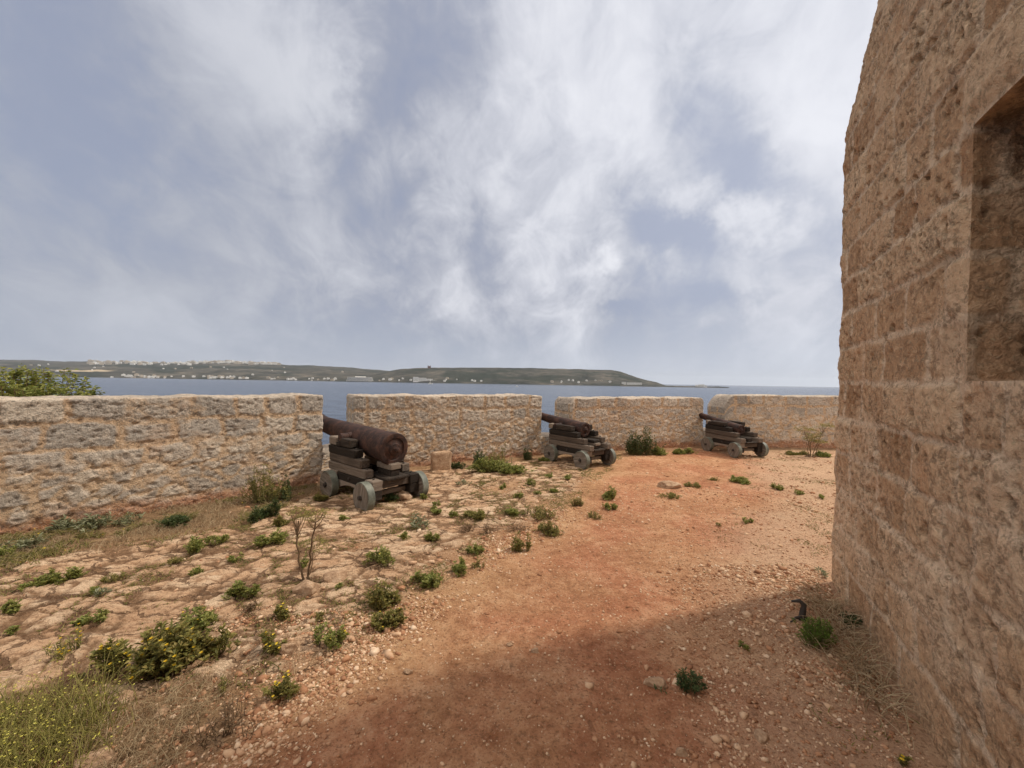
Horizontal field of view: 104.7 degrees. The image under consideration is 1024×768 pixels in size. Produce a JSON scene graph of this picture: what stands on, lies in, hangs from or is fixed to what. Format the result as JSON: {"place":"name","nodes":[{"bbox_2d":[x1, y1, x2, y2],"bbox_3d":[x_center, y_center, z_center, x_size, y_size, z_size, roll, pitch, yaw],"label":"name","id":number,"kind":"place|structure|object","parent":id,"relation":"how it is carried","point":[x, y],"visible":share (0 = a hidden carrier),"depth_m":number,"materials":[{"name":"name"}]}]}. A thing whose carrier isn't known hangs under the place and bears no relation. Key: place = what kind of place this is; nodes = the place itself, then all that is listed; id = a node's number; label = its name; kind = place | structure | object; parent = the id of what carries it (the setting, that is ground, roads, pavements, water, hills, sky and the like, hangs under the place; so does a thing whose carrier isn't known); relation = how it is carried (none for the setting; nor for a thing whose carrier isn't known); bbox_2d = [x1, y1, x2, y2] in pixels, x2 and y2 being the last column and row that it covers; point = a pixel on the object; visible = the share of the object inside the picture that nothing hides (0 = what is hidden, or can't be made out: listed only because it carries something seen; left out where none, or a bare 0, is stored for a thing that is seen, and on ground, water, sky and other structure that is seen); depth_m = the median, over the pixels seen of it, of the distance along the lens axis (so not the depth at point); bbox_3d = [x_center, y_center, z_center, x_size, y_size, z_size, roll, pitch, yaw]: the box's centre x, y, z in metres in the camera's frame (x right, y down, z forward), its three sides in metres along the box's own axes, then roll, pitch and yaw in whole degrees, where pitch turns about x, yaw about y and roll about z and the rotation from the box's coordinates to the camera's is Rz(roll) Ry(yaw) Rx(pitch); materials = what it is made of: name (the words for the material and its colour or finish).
{"place":"outdoors","nodes":[
{"label":"outdoors","id":0,"kind":"place"},
{"bbox_2d":[0,360,387,380],"bbox_3d":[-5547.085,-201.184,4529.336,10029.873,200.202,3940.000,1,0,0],"label":"hills","id":1,"kind":"structure","parent":0,"point":[199,370],"depth_m":3267.42,"materials":[{"name":"plant"}]},
{"bbox_2d":[0,376,838,444],"bbox_3d":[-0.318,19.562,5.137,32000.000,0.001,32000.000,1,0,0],"label":"sea","id":2,"kind":"structure","parent":0,"point":[334,393],"depth_m":836.85,"materials":[{"name":"liquid"}]},
{"bbox_2d":[0,0,877,386],"label":"sky","id":3,"kind":"structure","parent":0,"point":[650,190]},
{"bbox_2d":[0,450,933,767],"bbox_3d":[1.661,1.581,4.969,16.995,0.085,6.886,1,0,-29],"label":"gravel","id":4,"kind":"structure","parent":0,"point":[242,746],"depth_m":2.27,"materials":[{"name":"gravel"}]},
{"bbox_2d":[3,636,346,767],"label":"dry stems","id":5,"kind":"object","parent":4,"relation":"on","point":[153,702],"visible":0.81,"depth_m":1.79,"materials":[{"name":"plant"}]},
{"bbox_2d":[0,446,947,767],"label":"ground","id":6,"kind":"structure","parent":0,"point":[42,610],"depth_m":2.60,"materials":[{"name":"red soil"}]},
{"bbox_2d":[0,545,17,557],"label":"wall plant","id":7,"kind":"object","parent":6,"relation":"on","point":[3,551],"depth_m":3.36,"materials":[{"name":"green plant"}]},
{"bbox_2d":[0,598,24,615],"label":"weed","id":8,"kind":"object","parent":6,"relation":"on","point":[10,606],"visible":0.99,"depth_m":2.59,"materials":[{"name":"green plant"}]},
{"bbox_2d":[3,625,21,635],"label":"weed","id":9,"kind":"object","parent":6,"relation":"on","point":[11,630],"visible":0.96,"depth_m":2.37,"materials":[{"name":"green plant"}]},
{"bbox_2d":[0,532,50,551],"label":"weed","id":10,"kind":"object","parent":6,"relation":"on","point":[28,542],"depth_m":3.54,"materials":[{"name":"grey plant"}]},
{"bbox_2d":[16,573,67,591],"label":"weed","id":11,"kind":"object","parent":6,"relation":"on","point":[44,579],"visible":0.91,"depth_m":2.96,"materials":[{"name":"green plant"}]},
{"bbox_2d":[0,365,105,396],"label":"bush","id":12,"kind":"object","parent":6,"relation":"on","point":[33,387],"visible":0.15,"depth_m":4.75,"materials":[{"name":"green plant"}]},
{"bbox_2d":[42,623,83,661],"bbox_3d":[-2.531,1.464,2.236,0.167,0.165,0.153,1,0,26],"label":"flowering weed","id":13,"kind":"object","parent":6,"relation":"on","point":[58,652],"visible":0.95,"depth_m":2.23,"materials":[{"name":"yellow plant"}]},
{"bbox_2d":[45,514,81,532],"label":"wall plant","id":14,"kind":"object","parent":6,"relation":"on","point":[64,523],"depth_m":3.93,"materials":[{"name":"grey plant"}]},
{"bbox_2d":[48,566,89,582],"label":"weed","id":15,"kind":"object","parent":6,"relation":"on","point":[76,572],"visible":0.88,"depth_m":3.02,"materials":[{"name":"green plant"}]},
{"bbox_2d":[46,664,94,697],"bbox_3d":[-2.218,1.505,1.989,0.096,0.112,0.174,1,1,37],"label":"dry weed","id":16,"kind":"object","parent":6,"relation":"on","point":[75,681],"visible":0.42,"depth_m":2.00,"materials":[{"name":"brown plant"}]},
{"bbox_2d":[0,634,148,767],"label":"flowering grass","id":17,"kind":"structure","parent":6,"relation":"on","point":[43,732],"depth_m":1.71,"materials":[{"name":"green plant"}]},
{"bbox_2d":[69,611,91,625],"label":"weed","id":18,"kind":"object","parent":6,"relation":"on","point":[85,619],"visible":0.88,"depth_m":2.48,"materials":[{"name":"green plant"}]},
{"bbox_2d":[59,511,113,533],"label":"wall plant","id":19,"kind":"object","parent":6,"relation":"on","point":[91,523],"depth_m":4.05,"materials":[{"name":"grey plant"}]},
{"bbox_2d":[72,746,116,767],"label":"stone","id":20,"kind":"object","parent":6,"relation":"on","point":[97,754],"visible":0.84,"depth_m":1.60,"materials":[{"name":"stone"}]},
{"bbox_2d":[91,607,110,624],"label":"weed","id":21,"kind":"object","parent":6,"relation":"on","point":[101,616],"visible":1,"depth_m":2.51,"materials":[{"name":"green plant"}]},
{"bbox_2d":[92,587,112,596],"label":"weed","id":22,"kind":"object","parent":6,"relation":"on","point":[97,592],"visible":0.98,"depth_m":2.82,"materials":[{"name":"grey plant"}]},
{"bbox_2d":[98,570,128,583],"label":"weed","id":23,"kind":"object","parent":6,"relation":"on","point":[113,577],"visible":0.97,"depth_m":3.02,"materials":[{"name":"green plant"}]},
{"bbox_2d":[115,690,132,706],"bbox_3d":[-1.896,1.540,1.932,0.063,0.063,0.076,1,1,-40],"label":"stone","id":24,"kind":"object","parent":6,"relation":"on","point":[124,696],"visible":0.59,"depth_m":1.93,"materials":[{"name":"stone"}]},
{"bbox_2d":[111,511,145,526],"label":"wall plant","id":25,"kind":"object","parent":6,"relation":"on","point":[126,519],"depth_m":4.18,"materials":[{"name":"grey plant"}]},
{"bbox_2d":[67,618,236,684],"bbox_3d":[-1.942,1.411,2.165,0.632,0.280,0.405,1,0,0],"label":"flowering weed","id":26,"kind":"object","parent":6,"relation":"on","point":[170,650],"visible":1,"depth_m":2.08,"materials":[{"name":"green plant"}]},
{"bbox_2d":[0,393,329,535],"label":"parapet wall","id":27,"kind":"structure","parent":6,"relation":"on","point":[75,457],"depth_m":4.51,"materials":[{"name":"stone"}]},
{"bbox_2d":[153,514,191,527],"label":"wall plant","id":28,"kind":"object","parent":6,"relation":"on","point":[179,519],"depth_m":4.11,"materials":[{"name":"green plant"}]},
{"bbox_2d":[166,556,184,565],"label":"weed","id":29,"kind":"object","parent":6,"relation":"on","point":[178,560],"visible":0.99,"depth_m":3.30,"materials":[{"name":"green plant"}]},
{"bbox_2d":[0,483,351,572],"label":"dry grass","id":30,"kind":"structure","parent":6,"relation":"on","point":[155,526],"depth_m":4.04,"materials":[{"name":"plant"}]},
{"bbox_2d":[0,483,353,572],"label":"green growth","id":31,"kind":"object","parent":6,"relation":"on","point":[24,556],"visible":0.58,"depth_m":3.79,"materials":[{"name":"green plant"}]},
{"bbox_2d":[187,564,203,576],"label":"weed","id":32,"kind":"object","parent":6,"relation":"on","point":[198,570],"visible":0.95,"depth_m":3.14,"materials":[{"name":"green plant"}]},
{"bbox_2d":[183,536,207,555],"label":"weed","id":33,"kind":"object","parent":6,"relation":"on","point":[196,545],"visible":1,"depth_m":3.50,"materials":[{"name":"green plant"}]},
{"bbox_2d":[177,604,219,633],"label":"flowering weed","id":34,"kind":"object","parent":6,"relation":"on","point":[204,620],"visible":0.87,"depth_m":2.44,"materials":[{"name":"green plant"}]},
{"bbox_2d":[188,622,241,662],"bbox_3d":[-1.731,1.458,2.248,0.338,0.207,0.198,1,0,-23],"label":"flowering weed","id":35,"kind":"object","parent":6,"relation":"on","point":[215,647],"visible":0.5,"depth_m":2.24,"materials":[{"name":"green plant"}]},
{"bbox_2d":[204,533,229,545],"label":"weed","id":36,"kind":"object","parent":6,"relation":"on","point":[222,539],"visible":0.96,"depth_m":3.72,"materials":[{"name":"green plant"}]},
{"bbox_2d":[183,690,263,750],"bbox_3d":[-1.269,1.500,1.762,0.295,0.168,0.238,1,0,28],"label":"dry weed","id":37,"kind":"object","parent":6,"relation":"on","point":[203,744],"visible":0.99,"depth_m":1.75,"materials":[{"name":"brown plant"}]},
{"bbox_2d":[217,675,229,696],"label":"weed","id":38,"kind":"object","parent":6,"relation":"on","point":[222,678],"visible":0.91,"depth_m":2.00,"materials":[{"name":"green plant"}]},
{"bbox_2d":[227,552,243,562],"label":"weed","id":39,"kind":"object","parent":6,"relation":"on","point":[232,559],"visible":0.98,"depth_m":3.38,"materials":[{"name":"green plant"}]},
{"bbox_2d":[221,580,261,600],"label":"weed","id":40,"kind":"object","parent":6,"relation":"on","point":[238,590],"visible":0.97,"depth_m":2.83,"materials":[{"name":"green plant"}]},
{"bbox_2d":[240,597,262,615],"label":"dry weed","id":41,"kind":"object","parent":6,"relation":"on","point":[250,606],"visible":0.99,"depth_m":2.65,"materials":[{"name":"brown plant"}]},
{"bbox_2d":[247,497,281,523],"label":"wall plant","id":42,"kind":"object","parent":6,"relation":"on","point":[261,514],"depth_m":4.42,"materials":[{"name":"green plant"}]},
{"bbox_2d":[253,527,288,546],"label":"weed","id":43,"kind":"object","parent":6,"relation":"on","point":[275,538],"visible":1,"depth_m":3.72,"materials":[{"name":"green plant"}]},
{"bbox_2d":[239,463,304,503],"bbox_3d":[-3.052,1.268,5.028,0.769,0.520,0.387,1,0,-21],"label":"wall plant","id":44,"kind":"object","parent":6,"relation":"on","point":[255,494],"depth_m":5.00,"materials":[{"name":"green plant"}]},
{"bbox_2d":[259,629,287,654],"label":"flowering weed","id":45,"kind":"object","parent":6,"relation":"on","point":[271,645],"visible":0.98,"depth_m":2.26,"materials":[{"name":"green plant"}]},
{"bbox_2d":[272,602,289,619],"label":"flowering weed","id":46,"kind":"object","parent":6,"relation":"on","point":[281,610],"visible":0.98,"depth_m":2.59,"materials":[{"name":"green plant"}]},
{"bbox_2d":[261,670,301,702],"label":"flowering weed","id":47,"kind":"object","parent":6,"relation":"on","point":[284,685],"visible":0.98,"depth_m":1.95,"materials":[{"name":"green plant"}]},
{"bbox_2d":[273,514,289,526],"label":"wall plant","id":48,"kind":"object","parent":6,"relation":"on","point":[279,521],"depth_m":4.16,"materials":[{"name":"green plant"}]},
{"bbox_2d":[278,474,292,501],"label":"wall plant","id":49,"kind":"object","parent":6,"relation":"on","point":[289,491],"depth_m":5.06,"materials":[{"name":"green plant"}]},
{"bbox_2d":[278,643,299,654],"bbox_3d":[-1.283,1.530,2.280,0.114,0.073,0.070,1,0,0],"label":"stone","id":50,"kind":"object","parent":6,"relation":"on","point":[288,648],"visible":0.96,"depth_m":2.26,"materials":[{"name":"stone"}]},
{"bbox_2d":[292,579,320,595],"bbox_3d":[-1.517,1.509,2.917,0.186,0.128,0.155,1,0,0],"label":"stone","id":51,"kind":"object","parent":6,"relation":"on","point":[308,587],"visible":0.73,"depth_m":2.85,"materials":[{"name":"stone"}]},
{"bbox_2d":[284,504,335,584],"bbox_3d":[-1.577,1.257,3.069,0.422,0.614,0.310,1,0,0],"label":"tall plant","id":52,"kind":"object","parent":6,"relation":"on","point":[297,526],"visible":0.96,"depth_m":3.08,"materials":[{"name":"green plant"}]},
{"bbox_2d":[313,491,329,501],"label":"wall plant","id":53,"kind":"object","parent":6,"relation":"on","point":[318,497],"depth_m":5.11,"materials":[{"name":"green plant"}]},
{"bbox_2d":[313,621,350,651],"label":"flowering weed","id":54,"kind":"object","parent":6,"relation":"on","point":[340,637],"visible":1,"depth_m":2.33,"materials":[{"name":"green plant"}]},
{"bbox_2d":[323,570,346,582],"bbox_3d":[-1.388,1.522,3.103,0.177,0.114,0.177,1,0,0],"label":"stone","id":55,"kind":"object","parent":6,"relation":"on","point":[334,576],"visible":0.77,"depth_m":3.06,"materials":[{"name":"stone"}]},
{"bbox_2d":[320,414,428,510],"bbox_3d":[-2.319,1.024,5.774,2.378,1.057,0.950,1,1,40],"label":"cannon","id":56,"kind":"object","parent":6,"relation":"on","point":[375,471],"visible":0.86,"depth_m":5.21,"materials":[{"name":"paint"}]},
{"bbox_2d":[361,544,395,566],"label":"flowering weed","id":57,"kind":"object","parent":6,"relation":"on","point":[382,555],"visible":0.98,"depth_m":3.36,"materials":[{"name":"green plant"}]},
{"bbox_2d":[364,578,400,611],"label":"flowering weed","id":58,"kind":"object","parent":6,"relation":"on","point":[378,599],"visible":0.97,"depth_m":2.75,"materials":[{"name":"green plant"}]},
{"bbox_2d":[370,608,407,633],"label":"flowering weed","id":59,"kind":"object","parent":6,"relation":"on","point":[388,618],"visible":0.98,"depth_m":2.54,"materials":[{"name":"green plant"}]},
{"bbox_2d":[382,492,399,501],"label":"wall plant","id":60,"kind":"object","parent":6,"relation":"on","point":[389,496],"depth_m":5.12,"materials":[{"name":"green plant"}]},
{"bbox_2d":[390,491,412,499],"bbox_3d":[-1.494,1.508,5.300,0.341,0.212,0.207,1,0,14],"label":"stone","id":61,"kind":"object","parent":6,"relation":"on","point":[403,495],"visible":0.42,"depth_m":5.22,"materials":[{"name":"stone"}]},
{"bbox_2d":[410,513,430,529],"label":"weed","id":62,"kind":"object","parent":6,"relation":"on","point":[413,524],"visible":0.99,"depth_m":4.25,"materials":[{"name":"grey plant"}]},
{"bbox_2d":[409,570,442,588],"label":"weed","id":63,"kind":"object","parent":6,"relation":"on","point":[428,580],"visible":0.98,"depth_m":3.06,"materials":[{"name":"green plant"}]},
{"bbox_2d":[424,527,439,541],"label":"weed","id":64,"kind":"object","parent":6,"relation":"on","point":[428,537],"visible":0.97,"depth_m":3.90,"materials":[{"name":"green plant"}]},
{"bbox_2d":[430,450,451,470],"bbox_3d":[-1.255,1.394,6.990,0.372,0.422,0.151,1,0,-29],"label":"stone block","id":65,"kind":"object","parent":6,"relation":"on","point":[440,460],"depth_m":6.92,"materials":[{"name":"stone"}]},
{"bbox_2d":[346,393,550,466],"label":"parapet wall","id":66,"kind":"structure","parent":6,"relation":"on","point":[462,427],"depth_m":7.66,"materials":[{"name":"stone"}]},
{"bbox_2d":[0,453,918,764],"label":"crack growth","id":67,"kind":"object","parent":6,"relation":"on","point":[512,503],"visible":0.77,"depth_m":3.34,"materials":[{"name":"green plant"}]},
{"bbox_2d":[451,556,467,576],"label":"weed","id":68,"kind":"object","parent":6,"relation":"on","point":[460,567],"visible":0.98,"depth_m":3.28,"materials":[{"name":"green plant"}]},
{"bbox_2d":[461,508,485,520],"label":"weed","id":69,"kind":"object","parent":6,"relation":"on","point":[479,515],"visible":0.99,"depth_m":4.49,"materials":[{"name":"green plant"}]},
{"bbox_2d":[465,543,484,554],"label":"weed","id":70,"kind":"object","parent":6,"relation":"on","point":[478,549],"visible":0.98,"depth_m":3.65,"materials":[{"name":"green plant"}]},
{"bbox_2d":[472,448,484,465],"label":"wall plant","id":71,"kind":"object","parent":6,"relation":"on","point":[476,456],"depth_m":7.21,"materials":[{"name":"green plant"}]},
{"bbox_2d":[484,445,506,461],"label":"wall plant","id":72,"kind":"object","parent":6,"relation":"on","point":[499,458],"depth_m":7.14,"materials":[{"name":"green plant"}]},
{"bbox_2d":[465,456,536,474],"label":"wall plant","id":73,"kind":"object","parent":6,"relation":"on","point":[485,466],"depth_m":6.76,"materials":[{"name":"green plant"}]},
{"bbox_2d":[504,506,524,515],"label":"weed","id":74,"kind":"object","parent":6,"relation":"on","point":[510,511],"visible":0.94,"depth_m":4.66,"materials":[{"name":"green plant"}]},
{"bbox_2d":[511,531,532,551],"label":"weed","id":75,"kind":"object","parent":6,"relation":"on","point":[518,544],"visible":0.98,"depth_m":3.73,"materials":[{"name":"green plant"}]},
{"bbox_2d":[521,504,558,520],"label":"weed","id":76,"kind":"object","parent":6,"relation":"on","point":[539,512],"visible":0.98,"depth_m":4.62,"materials":[{"name":"green plant"}]},
{"bbox_2d":[531,519,563,536],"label":"weed","id":77,"kind":"object","parent":6,"relation":"on","point":[548,530],"visible":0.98,"depth_m":4.13,"materials":[{"name":"green plant"}]},
{"bbox_2d":[571,494,583,506],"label":"weed","id":78,"kind":"object","parent":6,"relation":"on","point":[579,502],"visible":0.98,"depth_m":5.14,"materials":[{"name":"green plant"}]},
{"bbox_2d":[541,412,615,468],"bbox_3d":[1.129,1.088,8.082,0.874,0.947,1.850,1,0,-37],"label":"cannon","id":79,"kind":"object","parent":6,"relation":"on","point":[582,443],"visible":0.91,"depth_m":7.64,"materials":[{"name":"paint"}]},
{"bbox_2d":[601,485,616,500],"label":"weed","id":80,"kind":"object","parent":6,"relation":"on","point":[608,494],"visible":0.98,"depth_m":5.45,"materials":[{"name":"green plant"}]},
{"bbox_2d":[554,396,722,450],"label":"parapet wall","id":81,"kind":"structure","parent":6,"relation":"on","point":[673,422],"depth_m":9.49,"materials":[{"name":"stone"}]},
{"bbox_2d":[625,425,665,455],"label":"wall plant","id":82,"kind":"object","parent":6,"relation":"on","point":[634,446],"depth_m":8.77,"materials":[{"name":"green plant"}]},
{"bbox_2d":[643,677,667,688],"bbox_3d":[0.762,1.595,2.103,0.124,0.065,0.079,1,0,0],"label":"stone","id":83,"kind":"object","parent":6,"relation":"on","point":[658,682],"visible":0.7,"depth_m":2.09,"materials":[{"name":"stone"}]},
{"bbox_2d":[651,446,667,455],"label":"wall plant","id":84,"kind":"object","parent":6,"relation":"on","point":[661,452],"depth_m":8.81,"materials":[{"name":"green plant"}]},
{"bbox_2d":[657,480,681,488],"bbox_3d":[2.448,1.579,6.120,0.315,0.148,0.264,1,0,-19],"label":"stone","id":85,"kind":"object","parent":6,"relation":"on","point":[668,484],"visible":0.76,"depth_m":6.04,"materials":[{"name":"stone"}]},
{"bbox_2d":[659,492,680,498],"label":"weed","id":86,"kind":"object","parent":6,"relation":"on","point":[670,495],"visible":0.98,"depth_m":5.54,"materials":[{"name":"green plant"}]},
{"bbox_2d":[654,667,707,694],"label":"weed","id":87,"kind":"object","parent":6,"relation":"on","point":[695,686],"visible":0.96,"depth_m":2.06,"materials":[{"name":"green plant"}]},
{"bbox_2d":[675,747,687,756],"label":"stone","id":88,"kind":"object","parent":6,"relation":"on","point":[680,752],"visible":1,"depth_m":1.71,"materials":[{"name":"stone"}]},
{"bbox_2d":[672,448,697,453],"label":"wall plant","id":89,"kind":"object","parent":6,"relation":"on","point":[680,451],"depth_m":9.01,"materials":[{"name":"green plant"}]},
{"bbox_2d":[699,413,768,457],"bbox_3d":[5.039,1.149,9.570,0.855,0.933,1.974,1,0,-15],"label":"cannon","id":90,"kind":"object","parent":6,"relation":"on","point":[735,438],"visible":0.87,"depth_m":8.99,"materials":[{"name":"paint"}]},
{"bbox_2d":[729,475,750,484],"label":"weed","id":91,"kind":"object","parent":6,"relation":"on","point":[741,480],"visible":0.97,"depth_m":6.46,"materials":[{"name":"green plant"}]},
{"bbox_2d":[753,728,769,742],"bbox_3d":[1.134,1.607,1.800,0.074,0.046,0.058,1,0,-30],"label":"stone","id":92,"kind":"object","parent":6,"relation":"on","point":[761,736],"visible":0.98,"depth_m":1.78,"materials":[{"name":"stone"}]},
{"bbox_2d":[707,394,838,447],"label":"parapet wall","id":93,"kind":"structure","parent":6,"relation":"on","point":[771,420],"depth_m":10.08,"materials":[{"name":"stone"}]},
{"bbox_2d":[790,599,807,621],"bbox_3d":[1.959,1.554,2.696,0.155,0.159,0.060,1,0,0],"label":"dead stump","id":94,"kind":"object","parent":6,"relation":"on","point":[802,610],"visible":0.77,"depth_m":2.69,"materials":[{"name":"wood"}]},
{"bbox_2d":[784,450,813,455],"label":"wall plant","id":95,"kind":"object","parent":6,"relation":"on","point":[790,453],"depth_m":9.13,"materials":[{"name":"green plant"}]},
{"bbox_2d":[792,423,834,456],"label":"tall plant","id":96,"kind":"object","parent":6,"relation":"on","point":[813,437],"visible":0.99,"depth_m":8.91,"materials":[{"name":"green plant"}]},
{"bbox_2d":[791,615,839,650],"bbox_3d":[1.872,1.541,2.456,0.242,0.203,0.193,1,0,16],"label":"weed","id":97,"kind":"object","parent":6,"relation":"on","point":[817,630],"visible":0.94,"depth_m":2.43,"materials":[{"name":"green plant"}]},
{"bbox_2d":[839,611,862,627],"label":"weed","id":98,"kind":"object","parent":6,"relation":"on","point":[852,618],"visible":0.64,"depth_m":2.64,"materials":[{"name":"green plant"}]},
{"bbox_2d":[768,576,939,747],"bbox_3d":[2.035,1.572,2.386,0.779,0.128,1.600,1,0,25],"label":"straw","id":99,"kind":"object","parent":6,"relation":"on","point":[847,630],"visible":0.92,"depth_m":2.27,"materials":[{"name":"plant"}]},
{"bbox_2d":[897,753,913,766],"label":"flowering weed","id":100,"kind":"object","parent":6,"relation":"on","point":[902,760],"visible":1,"depth_m":1.67,"materials":[{"name":"green plant"}]},
{"bbox_2d":[831,0,1023,767],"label":"stone tower","id":101,"kind":"structure","parent":6,"relation":"on","point":[927,546],"depth_m":1.78,"materials":[{"name":"stone"}]},
{"bbox_2d":[461,524,493,533],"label":"dry weed","id":102,"kind":"object","parent":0,"point":[473,527],"visible":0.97,"depth_m":4.14,"materials":[{"name":"brown plant"}]},
{"bbox_2d":[338,368,664,385],"bbox_3d":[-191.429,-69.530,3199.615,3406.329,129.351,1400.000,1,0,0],"label":"headland","id":103,"kind":"structure","parent":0,"point":[534,376],"depth_m":2691.36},
{"bbox_2d":[347,376,372,381],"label":"hotel","id":104,"kind":"structure","parent":103,"relation":"on","point":[361,379],"depth_m":2491.88,"materials":[{"name":"white concrete"}]},
{"bbox_2d":[620,385,728,387],"bbox_3d":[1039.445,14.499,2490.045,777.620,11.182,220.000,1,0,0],"label":"spit","id":105,"kind":"structure","parent":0,"point":[671,386],"depth_m":2399.56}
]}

